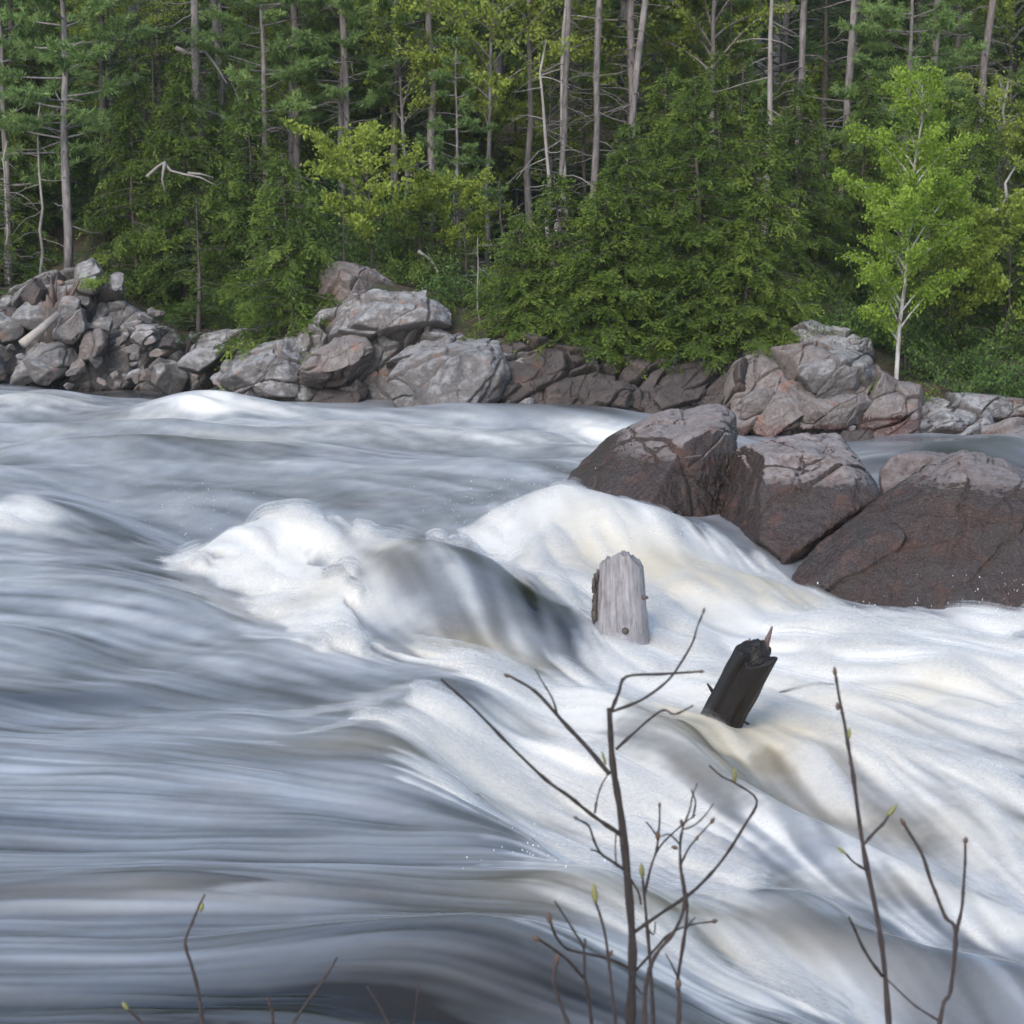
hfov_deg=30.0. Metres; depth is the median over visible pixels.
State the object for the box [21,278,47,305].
bank rock
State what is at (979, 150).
cedar tree
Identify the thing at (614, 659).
foam veil
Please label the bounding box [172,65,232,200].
hemlock tree
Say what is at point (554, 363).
rock ledge
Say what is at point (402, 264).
bush
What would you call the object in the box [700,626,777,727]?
leaning log
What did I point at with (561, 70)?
dead tree
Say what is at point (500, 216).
hemlock tree
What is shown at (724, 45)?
cedar tree
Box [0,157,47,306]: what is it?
hemlock tree
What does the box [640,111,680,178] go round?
cedar tree
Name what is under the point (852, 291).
cedar tree
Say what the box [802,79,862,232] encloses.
hemlock tree
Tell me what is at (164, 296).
bush
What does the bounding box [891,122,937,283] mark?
hemlock tree
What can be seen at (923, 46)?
hemlock tree
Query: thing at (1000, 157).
hemlock tree
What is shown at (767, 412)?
bank rock
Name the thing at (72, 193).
bush
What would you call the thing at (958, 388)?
bush
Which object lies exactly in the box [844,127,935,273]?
cedar tree
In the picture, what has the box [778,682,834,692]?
floating stick
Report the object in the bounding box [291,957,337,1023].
bare shoot
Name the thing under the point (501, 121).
maple tree
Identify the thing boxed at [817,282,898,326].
bush
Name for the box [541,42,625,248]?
hemlock tree
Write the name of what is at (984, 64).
pine tree
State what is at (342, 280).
bank rock
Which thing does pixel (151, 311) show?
bank stone
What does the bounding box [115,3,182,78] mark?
hemlock tree
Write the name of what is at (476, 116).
cedar tree
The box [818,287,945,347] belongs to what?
bush
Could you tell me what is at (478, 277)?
dead tree
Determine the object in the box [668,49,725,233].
hemlock tree
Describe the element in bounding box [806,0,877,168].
hemlock tree
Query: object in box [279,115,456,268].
maple tree
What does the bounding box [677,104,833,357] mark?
cedar tree
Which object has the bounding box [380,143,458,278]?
hemlock tree
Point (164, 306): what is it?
bush
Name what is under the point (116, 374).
bank stone
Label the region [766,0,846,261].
pine tree
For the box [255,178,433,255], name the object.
bush
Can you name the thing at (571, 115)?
pine tree
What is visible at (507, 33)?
maple tree
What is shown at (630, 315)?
bush
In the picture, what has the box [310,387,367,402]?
bank rock
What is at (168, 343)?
bank rock
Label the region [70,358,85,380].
bank stone
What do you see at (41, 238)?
dead tree
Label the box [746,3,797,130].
dead tree
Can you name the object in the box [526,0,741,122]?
maple tree
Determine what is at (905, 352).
hemlock tree
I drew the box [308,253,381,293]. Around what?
bush
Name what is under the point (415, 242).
bush
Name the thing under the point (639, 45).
pine tree
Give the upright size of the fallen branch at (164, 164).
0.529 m
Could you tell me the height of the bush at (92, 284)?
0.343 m
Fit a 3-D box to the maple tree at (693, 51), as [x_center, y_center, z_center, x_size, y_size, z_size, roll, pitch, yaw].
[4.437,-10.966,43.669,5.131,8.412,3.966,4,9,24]
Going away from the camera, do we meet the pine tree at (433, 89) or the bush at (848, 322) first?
the bush at (848, 322)
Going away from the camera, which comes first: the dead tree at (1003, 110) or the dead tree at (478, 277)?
the dead tree at (478, 277)
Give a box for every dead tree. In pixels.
[0,140,36,288]
[3,102,74,274]
[106,3,139,123]
[431,169,468,280]
[460,237,496,324]
[490,41,584,268]
[511,0,617,261]
[715,0,798,288]
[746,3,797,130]
[976,81,1022,288]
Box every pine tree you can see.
[0,0,108,292]
[0,0,160,268]
[1,0,147,75]
[151,0,247,292]
[153,1,172,86]
[159,0,260,111]
[173,0,347,251]
[180,0,281,281]
[213,0,386,188]
[254,0,418,197]
[256,3,351,236]
[287,3,379,232]
[301,1,390,193]
[310,0,480,199]
[378,3,535,172]
[384,0,480,242]
[408,36,508,258]
[426,0,536,180]
[483,5,502,96]
[504,49,512,77]
[511,0,597,253]
[536,0,617,192]
[542,0,644,224]
[546,0,657,154]
[552,0,700,256]
[562,0,669,249]
[574,0,652,274]
[590,0,677,177]
[666,0,795,215]
[694,0,857,157]
[763,1,839,129]
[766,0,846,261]
[782,0,884,276]
[824,0,988,309]
[839,0,1008,167]
[853,1,1017,121]
[855,0,867,83]
[879,0,972,291]
[933,0,1020,200]
[1000,68,1023,161]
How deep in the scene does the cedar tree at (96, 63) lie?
48.09 m
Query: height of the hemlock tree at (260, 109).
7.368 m
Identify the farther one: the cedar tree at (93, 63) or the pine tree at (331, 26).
the cedar tree at (93, 63)
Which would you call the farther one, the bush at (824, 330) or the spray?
the bush at (824, 330)
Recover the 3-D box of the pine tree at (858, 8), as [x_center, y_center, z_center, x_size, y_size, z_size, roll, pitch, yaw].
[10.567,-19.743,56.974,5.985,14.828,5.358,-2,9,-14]
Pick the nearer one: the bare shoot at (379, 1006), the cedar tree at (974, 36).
the bare shoot at (379, 1006)
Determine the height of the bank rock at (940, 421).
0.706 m
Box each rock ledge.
[0,267,185,390]
[185,293,363,391]
[334,294,536,403]
[491,332,748,411]
[723,340,924,436]
[924,390,1023,422]
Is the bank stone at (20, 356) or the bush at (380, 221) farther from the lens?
the bush at (380, 221)
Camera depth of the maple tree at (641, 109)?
44.43 m
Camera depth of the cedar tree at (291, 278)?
31.34 m
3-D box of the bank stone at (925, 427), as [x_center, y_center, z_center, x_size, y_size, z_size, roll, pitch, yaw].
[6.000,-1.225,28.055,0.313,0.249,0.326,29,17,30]
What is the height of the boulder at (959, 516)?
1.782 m
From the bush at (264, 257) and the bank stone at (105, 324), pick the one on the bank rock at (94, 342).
the bank stone at (105, 324)
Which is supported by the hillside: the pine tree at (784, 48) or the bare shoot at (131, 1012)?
the pine tree at (784, 48)
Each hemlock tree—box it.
[0,0,98,236]
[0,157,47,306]
[22,0,163,242]
[74,3,166,167]
[80,78,133,225]
[98,0,182,224]
[112,0,233,229]
[114,27,193,245]
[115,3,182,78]
[135,0,281,227]
[152,199,241,348]
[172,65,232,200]
[191,4,300,246]
[196,82,238,246]
[213,269,240,327]
[239,10,358,230]
[251,14,389,189]
[300,0,444,193]
[327,0,424,130]
[329,206,365,265]
[350,0,444,168]
[374,90,427,215]
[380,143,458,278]
[447,216,486,297]
[459,235,482,302]
[463,178,517,299]
[479,65,545,234]
[490,44,572,205]
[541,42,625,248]
[576,1,671,159]
[589,0,779,129]
[602,62,637,176]
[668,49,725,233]
[714,52,784,236]
[723,42,748,159]
[749,0,874,264]
[757,119,795,250]
[763,0,850,75]
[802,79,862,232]
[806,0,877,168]
[830,100,885,270]
[840,1,925,135]
[880,0,956,194]
[880,297,927,384]
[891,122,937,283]
[937,255,992,354]
[944,277,989,355]
[955,2,1023,222]
[984,87,1019,270]
[993,64,1023,292]
[993,152,1022,293]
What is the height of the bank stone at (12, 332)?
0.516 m
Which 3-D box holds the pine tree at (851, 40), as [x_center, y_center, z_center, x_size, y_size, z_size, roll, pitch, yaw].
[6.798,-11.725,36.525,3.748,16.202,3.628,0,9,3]
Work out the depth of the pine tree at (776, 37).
52.01 m
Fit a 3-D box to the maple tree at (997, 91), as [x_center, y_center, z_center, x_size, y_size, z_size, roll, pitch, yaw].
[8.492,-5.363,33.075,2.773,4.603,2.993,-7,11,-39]
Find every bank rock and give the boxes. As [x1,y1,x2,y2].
[4,306,24,330]
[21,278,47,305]
[25,341,78,379]
[52,295,87,344]
[74,258,105,295]
[78,328,108,361]
[109,272,124,292]
[129,324,160,349]
[159,336,177,350]
[177,340,232,374]
[210,337,334,401]
[294,335,374,387]
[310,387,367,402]
[315,261,393,310]
[328,289,451,342]
[385,333,466,368]
[386,336,510,407]
[532,368,573,403]
[582,380,643,412]
[640,367,710,413]
[732,379,805,436]
[789,320,874,359]
[795,347,876,398]
[798,392,872,431]
[839,429,874,441]
[921,402,932,418]
[924,407,994,434]
[979,417,1023,436]
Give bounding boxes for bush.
[0,251,34,295]
[1,270,38,292]
[11,169,110,242]
[13,248,63,278]
[30,147,157,211]
[77,272,108,290]
[132,287,216,328]
[140,254,234,301]
[140,294,221,329]
[142,278,230,307]
[163,297,218,330]
[203,289,294,328]
[214,296,263,329]
[226,227,379,288]
[240,236,375,298]
[252,265,318,316]
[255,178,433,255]
[270,228,392,278]
[287,151,469,239]
[292,214,435,263]
[299,244,384,278]
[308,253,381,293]
[335,205,443,265]
[361,230,455,281]
[369,239,445,287]
[380,231,474,281]
[414,255,521,308]
[425,187,579,261]
[426,285,490,319]
[456,261,588,312]
[497,130,619,207]
[507,136,637,205]
[509,155,678,232]
[548,288,663,328]
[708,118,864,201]
[759,314,842,347]
[772,162,850,230]
[775,285,836,325]
[784,288,915,344]
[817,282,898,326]
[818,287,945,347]
[826,291,974,355]
[876,317,966,352]
[887,319,1020,383]
[900,343,1023,394]
[902,313,988,356]
[903,293,1023,362]
[924,383,944,403]
[941,344,1023,401]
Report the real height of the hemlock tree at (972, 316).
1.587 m
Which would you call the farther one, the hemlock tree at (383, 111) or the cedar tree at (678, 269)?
the hemlock tree at (383, 111)
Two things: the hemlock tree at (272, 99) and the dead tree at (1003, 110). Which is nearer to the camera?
the dead tree at (1003, 110)
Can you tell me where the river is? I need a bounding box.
[0,380,1023,1023]
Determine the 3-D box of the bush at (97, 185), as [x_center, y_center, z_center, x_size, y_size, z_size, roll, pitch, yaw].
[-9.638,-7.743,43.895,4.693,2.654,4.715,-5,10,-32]
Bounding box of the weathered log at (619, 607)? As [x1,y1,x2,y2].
[591,550,648,644]
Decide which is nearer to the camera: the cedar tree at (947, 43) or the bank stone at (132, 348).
the bank stone at (132, 348)
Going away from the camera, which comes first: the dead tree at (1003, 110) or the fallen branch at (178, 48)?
the dead tree at (1003, 110)
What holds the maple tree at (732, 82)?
on the hillside
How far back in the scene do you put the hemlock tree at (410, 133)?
40.59 m
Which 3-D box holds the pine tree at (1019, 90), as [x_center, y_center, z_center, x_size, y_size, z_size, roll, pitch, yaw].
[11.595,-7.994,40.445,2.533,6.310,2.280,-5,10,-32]
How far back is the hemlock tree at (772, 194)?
39.00 m
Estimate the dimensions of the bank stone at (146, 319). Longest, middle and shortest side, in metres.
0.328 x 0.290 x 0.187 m
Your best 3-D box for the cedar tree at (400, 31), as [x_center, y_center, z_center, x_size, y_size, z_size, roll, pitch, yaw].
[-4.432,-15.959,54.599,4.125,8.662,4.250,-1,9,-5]
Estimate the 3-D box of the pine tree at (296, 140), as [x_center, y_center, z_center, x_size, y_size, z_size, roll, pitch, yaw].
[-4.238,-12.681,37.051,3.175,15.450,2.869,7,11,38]
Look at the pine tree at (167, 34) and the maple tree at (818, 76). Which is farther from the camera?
the pine tree at (167, 34)
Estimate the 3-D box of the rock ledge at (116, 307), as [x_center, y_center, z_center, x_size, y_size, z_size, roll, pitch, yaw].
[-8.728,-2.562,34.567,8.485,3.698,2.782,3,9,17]
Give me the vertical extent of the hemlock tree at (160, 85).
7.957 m
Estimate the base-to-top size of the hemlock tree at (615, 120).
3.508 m
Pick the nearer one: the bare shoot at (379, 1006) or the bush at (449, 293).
the bare shoot at (379, 1006)
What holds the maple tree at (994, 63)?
on the hillside
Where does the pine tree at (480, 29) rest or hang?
on the hillside
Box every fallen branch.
[146,161,216,190]
[175,46,227,83]
[417,250,438,281]
[986,166,1023,220]
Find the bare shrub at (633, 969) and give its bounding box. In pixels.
[440,607,757,1023]
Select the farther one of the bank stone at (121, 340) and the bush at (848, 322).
the bank stone at (121, 340)
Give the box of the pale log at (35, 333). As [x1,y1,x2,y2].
[18,311,60,347]
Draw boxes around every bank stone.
[0,314,5,330]
[0,317,24,345]
[0,353,9,376]
[0,369,6,381]
[5,344,15,352]
[10,302,43,330]
[10,362,33,385]
[15,353,24,359]
[23,356,67,385]
[57,280,64,286]
[64,383,73,389]
[65,366,85,376]
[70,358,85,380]
[76,295,91,309]
[87,354,102,367]
[88,316,112,332]
[97,377,107,387]
[110,370,121,378]
[114,381,122,388]
[116,335,126,345]
[120,320,145,331]
[120,344,147,353]
[121,331,130,338]
[124,369,139,380]
[127,327,133,333]
[129,352,140,360]
[129,362,137,366]
[132,370,144,383]
[137,313,152,324]
[139,368,150,381]
[147,307,156,318]
[148,357,169,370]
[149,348,174,356]
[149,359,187,394]
[155,310,165,316]
[782,430,791,434]
[849,425,855,429]
[920,420,932,432]
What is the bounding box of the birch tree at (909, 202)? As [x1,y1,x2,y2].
[832,60,987,380]
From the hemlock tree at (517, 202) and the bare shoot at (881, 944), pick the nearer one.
the bare shoot at (881, 944)
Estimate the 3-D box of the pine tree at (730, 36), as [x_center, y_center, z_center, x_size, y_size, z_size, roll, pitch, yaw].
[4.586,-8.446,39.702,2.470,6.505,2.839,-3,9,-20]
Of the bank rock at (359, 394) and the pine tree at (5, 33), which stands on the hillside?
the pine tree at (5, 33)
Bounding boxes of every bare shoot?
[122,1002,144,1023]
[184,894,205,1023]
[267,996,274,1023]
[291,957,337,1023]
[366,986,389,1023]
[412,981,419,1023]
[552,953,569,1023]
[554,901,592,1023]
[592,882,616,1023]
[639,802,695,1023]
[641,783,714,1023]
[665,874,695,1023]
[833,666,896,1023]
[888,818,967,1023]
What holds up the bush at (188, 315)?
on the hillside
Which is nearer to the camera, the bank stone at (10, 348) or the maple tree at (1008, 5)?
the bank stone at (10, 348)
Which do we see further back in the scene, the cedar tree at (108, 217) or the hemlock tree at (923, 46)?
the hemlock tree at (923, 46)
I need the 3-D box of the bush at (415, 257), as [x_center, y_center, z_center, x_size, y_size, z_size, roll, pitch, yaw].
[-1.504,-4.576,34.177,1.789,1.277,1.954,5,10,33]
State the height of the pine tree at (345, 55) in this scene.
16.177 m
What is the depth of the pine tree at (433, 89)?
37.03 m
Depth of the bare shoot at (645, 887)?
3.66 m
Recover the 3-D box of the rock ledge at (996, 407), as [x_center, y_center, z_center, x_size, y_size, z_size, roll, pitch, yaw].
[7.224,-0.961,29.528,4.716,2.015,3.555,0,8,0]
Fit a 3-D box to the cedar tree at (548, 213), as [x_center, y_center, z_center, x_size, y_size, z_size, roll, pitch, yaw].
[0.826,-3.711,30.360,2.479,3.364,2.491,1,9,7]
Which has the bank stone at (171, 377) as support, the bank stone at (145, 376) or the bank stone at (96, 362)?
the bank stone at (145, 376)
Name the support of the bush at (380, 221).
on the hillside
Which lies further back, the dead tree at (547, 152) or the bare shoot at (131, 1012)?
the dead tree at (547, 152)
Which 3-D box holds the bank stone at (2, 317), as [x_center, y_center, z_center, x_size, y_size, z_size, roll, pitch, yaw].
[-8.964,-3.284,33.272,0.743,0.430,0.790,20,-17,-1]
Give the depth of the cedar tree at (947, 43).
56.44 m
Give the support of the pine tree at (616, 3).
on the hillside
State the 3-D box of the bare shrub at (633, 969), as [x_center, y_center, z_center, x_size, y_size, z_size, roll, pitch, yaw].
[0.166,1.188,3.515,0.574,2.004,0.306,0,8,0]
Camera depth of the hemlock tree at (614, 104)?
49.17 m
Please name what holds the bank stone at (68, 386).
on the river
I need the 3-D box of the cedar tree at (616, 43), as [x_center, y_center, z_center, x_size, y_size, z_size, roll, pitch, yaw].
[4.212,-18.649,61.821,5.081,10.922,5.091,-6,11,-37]
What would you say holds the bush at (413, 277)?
on the hillside
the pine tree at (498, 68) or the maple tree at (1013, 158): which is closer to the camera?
the maple tree at (1013, 158)
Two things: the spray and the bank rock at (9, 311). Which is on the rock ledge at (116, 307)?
the bank rock at (9, 311)
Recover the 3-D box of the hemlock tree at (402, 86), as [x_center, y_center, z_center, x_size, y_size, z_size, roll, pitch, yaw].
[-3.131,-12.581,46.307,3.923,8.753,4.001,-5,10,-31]
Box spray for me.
[137,468,1022,868]
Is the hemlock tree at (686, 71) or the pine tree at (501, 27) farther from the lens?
the hemlock tree at (686, 71)
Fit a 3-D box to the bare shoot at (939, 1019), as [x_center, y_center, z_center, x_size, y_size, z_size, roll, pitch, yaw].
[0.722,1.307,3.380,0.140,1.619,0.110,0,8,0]
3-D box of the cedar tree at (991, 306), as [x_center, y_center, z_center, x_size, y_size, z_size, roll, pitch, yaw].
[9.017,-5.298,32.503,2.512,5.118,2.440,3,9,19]
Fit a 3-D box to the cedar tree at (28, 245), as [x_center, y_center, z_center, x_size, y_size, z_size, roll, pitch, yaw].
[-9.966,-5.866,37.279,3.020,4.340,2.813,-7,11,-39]
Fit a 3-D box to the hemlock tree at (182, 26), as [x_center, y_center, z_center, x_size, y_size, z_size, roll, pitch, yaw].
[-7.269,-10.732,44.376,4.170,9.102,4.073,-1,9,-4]
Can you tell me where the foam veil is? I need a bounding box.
[0,483,1023,892]
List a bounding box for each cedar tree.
[0,47,93,235]
[0,102,63,293]
[3,0,133,173]
[14,0,120,217]
[15,6,87,234]
[58,3,140,137]
[63,58,210,309]
[106,53,249,329]
[109,70,250,260]
[120,0,284,149]
[150,0,288,121]
[168,53,256,300]
[173,85,317,329]
[201,155,342,390]
[232,0,374,228]
[270,0,423,210]
[298,0,421,91]
[403,111,495,253]
[412,69,510,194]
[416,1,561,112]
[450,114,518,246]
[460,213,597,355]
[480,0,604,76]
[487,171,636,361]
[495,181,681,379]
[540,124,716,369]
[554,0,706,80]
[607,67,737,286]
[610,189,766,373]
[611,75,799,375]
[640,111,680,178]
[676,50,786,271]
[676,223,811,375]
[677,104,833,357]
[688,13,799,54]
[734,78,873,302]
[742,0,867,43]
[746,78,795,185]
[804,74,934,312]
[812,0,928,265]
[831,0,964,126]
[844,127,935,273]
[852,0,978,114]
[869,90,1014,306]
[894,92,1023,350]
[947,0,1021,46]
[965,0,1023,193]
[971,81,1023,336]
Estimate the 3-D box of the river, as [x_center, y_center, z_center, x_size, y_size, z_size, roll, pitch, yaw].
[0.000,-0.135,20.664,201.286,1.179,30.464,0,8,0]
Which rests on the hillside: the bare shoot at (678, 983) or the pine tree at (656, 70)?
the pine tree at (656, 70)
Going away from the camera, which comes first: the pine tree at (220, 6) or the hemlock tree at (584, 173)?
the hemlock tree at (584, 173)
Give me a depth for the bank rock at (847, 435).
27.85 m
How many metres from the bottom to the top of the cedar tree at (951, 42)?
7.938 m
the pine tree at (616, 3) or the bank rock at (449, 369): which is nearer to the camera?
the bank rock at (449, 369)
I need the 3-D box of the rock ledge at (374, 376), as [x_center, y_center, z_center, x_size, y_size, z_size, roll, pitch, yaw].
[-1.591,-1.879,31.026,5.657,3.350,3.534,4,9,23]
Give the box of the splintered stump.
[38,276,80,343]
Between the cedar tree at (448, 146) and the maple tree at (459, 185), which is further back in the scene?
the cedar tree at (448, 146)
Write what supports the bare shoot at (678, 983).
on the near bank
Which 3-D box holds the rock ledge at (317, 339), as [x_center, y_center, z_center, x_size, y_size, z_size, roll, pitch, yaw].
[-4.370,-2.211,32.658,6.404,3.171,2.738,6,10,33]
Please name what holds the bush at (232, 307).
on the hillside
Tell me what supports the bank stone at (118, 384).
on the river
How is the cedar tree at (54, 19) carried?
on the hillside
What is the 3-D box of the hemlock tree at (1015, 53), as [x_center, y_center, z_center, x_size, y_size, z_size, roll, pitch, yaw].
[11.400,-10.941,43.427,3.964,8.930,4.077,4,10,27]
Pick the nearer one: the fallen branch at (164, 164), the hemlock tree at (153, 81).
the fallen branch at (164, 164)
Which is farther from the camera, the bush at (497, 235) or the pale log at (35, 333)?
the bush at (497, 235)
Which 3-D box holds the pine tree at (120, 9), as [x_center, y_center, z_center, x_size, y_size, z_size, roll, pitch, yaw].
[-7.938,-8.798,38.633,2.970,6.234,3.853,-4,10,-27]
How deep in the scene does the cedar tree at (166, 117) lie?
37.91 m
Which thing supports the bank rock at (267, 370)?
on the rock ledge at (374, 376)
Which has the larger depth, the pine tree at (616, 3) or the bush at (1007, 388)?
the pine tree at (616, 3)
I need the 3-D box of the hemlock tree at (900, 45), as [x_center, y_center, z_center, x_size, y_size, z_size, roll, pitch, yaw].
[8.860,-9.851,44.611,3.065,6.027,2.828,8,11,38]
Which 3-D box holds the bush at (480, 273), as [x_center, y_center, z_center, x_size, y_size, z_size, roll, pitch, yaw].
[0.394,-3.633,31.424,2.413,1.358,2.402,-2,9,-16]
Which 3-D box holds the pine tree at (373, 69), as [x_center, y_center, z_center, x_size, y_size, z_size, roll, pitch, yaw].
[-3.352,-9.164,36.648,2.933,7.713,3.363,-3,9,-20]
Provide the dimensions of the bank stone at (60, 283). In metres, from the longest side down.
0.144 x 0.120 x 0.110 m
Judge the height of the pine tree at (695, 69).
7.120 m
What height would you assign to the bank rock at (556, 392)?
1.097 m
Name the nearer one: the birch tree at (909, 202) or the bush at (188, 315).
the birch tree at (909, 202)
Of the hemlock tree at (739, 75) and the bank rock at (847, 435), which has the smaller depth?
the bank rock at (847, 435)
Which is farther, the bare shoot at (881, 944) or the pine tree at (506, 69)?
the pine tree at (506, 69)
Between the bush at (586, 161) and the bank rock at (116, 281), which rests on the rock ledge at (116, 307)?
the bank rock at (116, 281)
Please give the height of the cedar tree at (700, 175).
4.800 m
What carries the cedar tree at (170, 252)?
on the hillside
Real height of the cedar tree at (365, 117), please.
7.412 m
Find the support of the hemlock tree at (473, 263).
on the hillside
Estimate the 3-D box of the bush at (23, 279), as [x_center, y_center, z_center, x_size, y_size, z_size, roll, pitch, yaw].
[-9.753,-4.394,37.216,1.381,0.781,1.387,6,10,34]
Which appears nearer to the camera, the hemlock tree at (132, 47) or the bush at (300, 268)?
the bush at (300, 268)
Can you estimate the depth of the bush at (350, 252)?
33.45 m
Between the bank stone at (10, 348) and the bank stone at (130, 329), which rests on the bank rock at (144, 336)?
the bank stone at (130, 329)
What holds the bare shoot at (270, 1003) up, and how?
on the near bank
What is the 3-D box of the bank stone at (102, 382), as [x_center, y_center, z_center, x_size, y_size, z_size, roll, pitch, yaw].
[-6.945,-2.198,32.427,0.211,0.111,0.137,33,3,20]
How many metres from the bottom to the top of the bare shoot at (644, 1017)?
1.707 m
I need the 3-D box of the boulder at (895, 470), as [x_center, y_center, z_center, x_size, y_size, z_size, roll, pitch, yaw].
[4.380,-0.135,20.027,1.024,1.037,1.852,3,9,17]
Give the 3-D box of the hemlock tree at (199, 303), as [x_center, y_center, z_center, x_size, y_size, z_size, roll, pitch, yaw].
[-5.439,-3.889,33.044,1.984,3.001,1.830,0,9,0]
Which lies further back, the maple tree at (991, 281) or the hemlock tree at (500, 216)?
the hemlock tree at (500, 216)
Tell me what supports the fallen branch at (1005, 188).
attached to the maple tree at (1013, 158)
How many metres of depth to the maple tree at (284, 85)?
39.73 m
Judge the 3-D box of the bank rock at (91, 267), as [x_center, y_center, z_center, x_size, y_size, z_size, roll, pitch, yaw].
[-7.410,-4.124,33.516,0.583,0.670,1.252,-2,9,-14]
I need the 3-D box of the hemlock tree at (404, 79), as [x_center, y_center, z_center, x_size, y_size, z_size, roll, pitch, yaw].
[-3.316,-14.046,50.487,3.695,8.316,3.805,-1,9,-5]
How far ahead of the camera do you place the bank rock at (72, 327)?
32.64 m
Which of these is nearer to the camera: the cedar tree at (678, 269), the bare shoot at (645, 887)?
the bare shoot at (645, 887)
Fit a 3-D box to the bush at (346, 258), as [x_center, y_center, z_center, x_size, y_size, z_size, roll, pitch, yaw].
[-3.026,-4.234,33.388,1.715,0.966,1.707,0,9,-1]
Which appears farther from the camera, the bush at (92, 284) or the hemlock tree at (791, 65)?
the hemlock tree at (791, 65)
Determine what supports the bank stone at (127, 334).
on the bank stone at (121, 340)
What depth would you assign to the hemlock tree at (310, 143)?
40.83 m
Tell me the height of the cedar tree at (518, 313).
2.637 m
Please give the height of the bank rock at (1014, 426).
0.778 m
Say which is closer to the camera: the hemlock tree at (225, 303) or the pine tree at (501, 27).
the hemlock tree at (225, 303)
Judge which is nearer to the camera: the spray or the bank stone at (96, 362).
the spray
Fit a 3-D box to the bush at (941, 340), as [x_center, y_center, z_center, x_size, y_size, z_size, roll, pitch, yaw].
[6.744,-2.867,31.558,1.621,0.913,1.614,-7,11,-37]
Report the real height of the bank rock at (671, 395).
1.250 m
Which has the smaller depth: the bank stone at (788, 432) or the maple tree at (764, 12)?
the bank stone at (788, 432)
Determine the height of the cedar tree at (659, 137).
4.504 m
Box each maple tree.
[7,62,116,162]
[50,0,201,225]
[210,0,367,113]
[256,80,410,198]
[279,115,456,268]
[325,0,480,215]
[383,166,519,283]
[390,65,559,241]
[391,0,577,263]
[434,0,635,260]
[463,1,541,111]
[484,57,612,228]
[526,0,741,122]
[547,35,696,149]
[616,67,805,189]
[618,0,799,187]
[620,0,733,174]
[623,0,798,257]
[722,93,841,186]
[733,51,890,238]
[806,137,942,245]
[834,128,1003,213]
[887,228,1023,355]
[908,69,1023,328]
[914,188,1023,358]
[939,74,1018,128]
[946,0,1023,228]
[963,97,1023,203]
[985,3,998,122]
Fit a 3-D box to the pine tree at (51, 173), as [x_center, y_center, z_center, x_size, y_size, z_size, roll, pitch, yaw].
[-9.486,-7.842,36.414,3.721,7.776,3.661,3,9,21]
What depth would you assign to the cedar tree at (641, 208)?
29.81 m
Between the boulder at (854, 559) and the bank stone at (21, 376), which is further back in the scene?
the bank stone at (21, 376)
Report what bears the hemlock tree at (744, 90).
on the hillside
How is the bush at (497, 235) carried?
on the hillside
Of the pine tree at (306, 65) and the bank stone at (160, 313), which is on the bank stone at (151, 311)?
the bank stone at (160, 313)
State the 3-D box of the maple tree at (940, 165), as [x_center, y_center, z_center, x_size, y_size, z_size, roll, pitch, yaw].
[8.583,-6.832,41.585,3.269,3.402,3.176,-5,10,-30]
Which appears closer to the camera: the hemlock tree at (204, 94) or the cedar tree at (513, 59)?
the hemlock tree at (204, 94)
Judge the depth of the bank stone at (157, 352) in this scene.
32.42 m
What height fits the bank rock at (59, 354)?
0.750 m
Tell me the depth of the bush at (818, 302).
32.65 m
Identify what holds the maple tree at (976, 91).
on the hillside
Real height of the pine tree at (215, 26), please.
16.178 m
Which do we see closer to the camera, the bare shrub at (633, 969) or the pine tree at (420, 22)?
the bare shrub at (633, 969)
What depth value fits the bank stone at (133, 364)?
32.45 m
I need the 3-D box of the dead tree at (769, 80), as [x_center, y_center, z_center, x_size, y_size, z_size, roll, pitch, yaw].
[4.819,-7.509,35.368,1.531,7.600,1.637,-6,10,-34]
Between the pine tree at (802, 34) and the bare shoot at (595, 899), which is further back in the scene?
the pine tree at (802, 34)
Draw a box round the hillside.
[0,0,1023,398]
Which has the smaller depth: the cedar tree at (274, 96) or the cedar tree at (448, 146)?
the cedar tree at (448, 146)
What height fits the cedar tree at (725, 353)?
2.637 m
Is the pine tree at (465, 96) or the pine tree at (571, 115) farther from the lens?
the pine tree at (571, 115)
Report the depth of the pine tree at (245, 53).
38.49 m
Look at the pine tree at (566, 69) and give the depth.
36.37 m
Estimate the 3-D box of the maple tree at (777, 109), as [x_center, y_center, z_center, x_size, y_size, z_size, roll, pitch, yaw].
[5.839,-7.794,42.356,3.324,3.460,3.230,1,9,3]
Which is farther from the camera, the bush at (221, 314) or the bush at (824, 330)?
the bush at (221, 314)
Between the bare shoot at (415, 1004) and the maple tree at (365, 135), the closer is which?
the bare shoot at (415, 1004)
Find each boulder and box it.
[564,404,737,516]
[720,433,880,564]
[791,504,905,605]
[838,450,1023,612]
[879,451,947,493]
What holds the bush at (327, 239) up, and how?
on the hillside
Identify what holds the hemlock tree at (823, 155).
on the hillside
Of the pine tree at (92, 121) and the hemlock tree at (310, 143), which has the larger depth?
the hemlock tree at (310, 143)
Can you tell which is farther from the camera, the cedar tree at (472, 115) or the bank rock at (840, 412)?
the cedar tree at (472, 115)
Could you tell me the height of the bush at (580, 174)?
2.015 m
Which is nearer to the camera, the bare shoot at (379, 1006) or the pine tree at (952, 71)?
the bare shoot at (379, 1006)
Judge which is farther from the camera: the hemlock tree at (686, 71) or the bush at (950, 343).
the hemlock tree at (686, 71)
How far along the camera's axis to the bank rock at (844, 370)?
28.36 m
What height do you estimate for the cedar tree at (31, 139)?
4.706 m
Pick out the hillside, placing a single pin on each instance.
(82, 242)

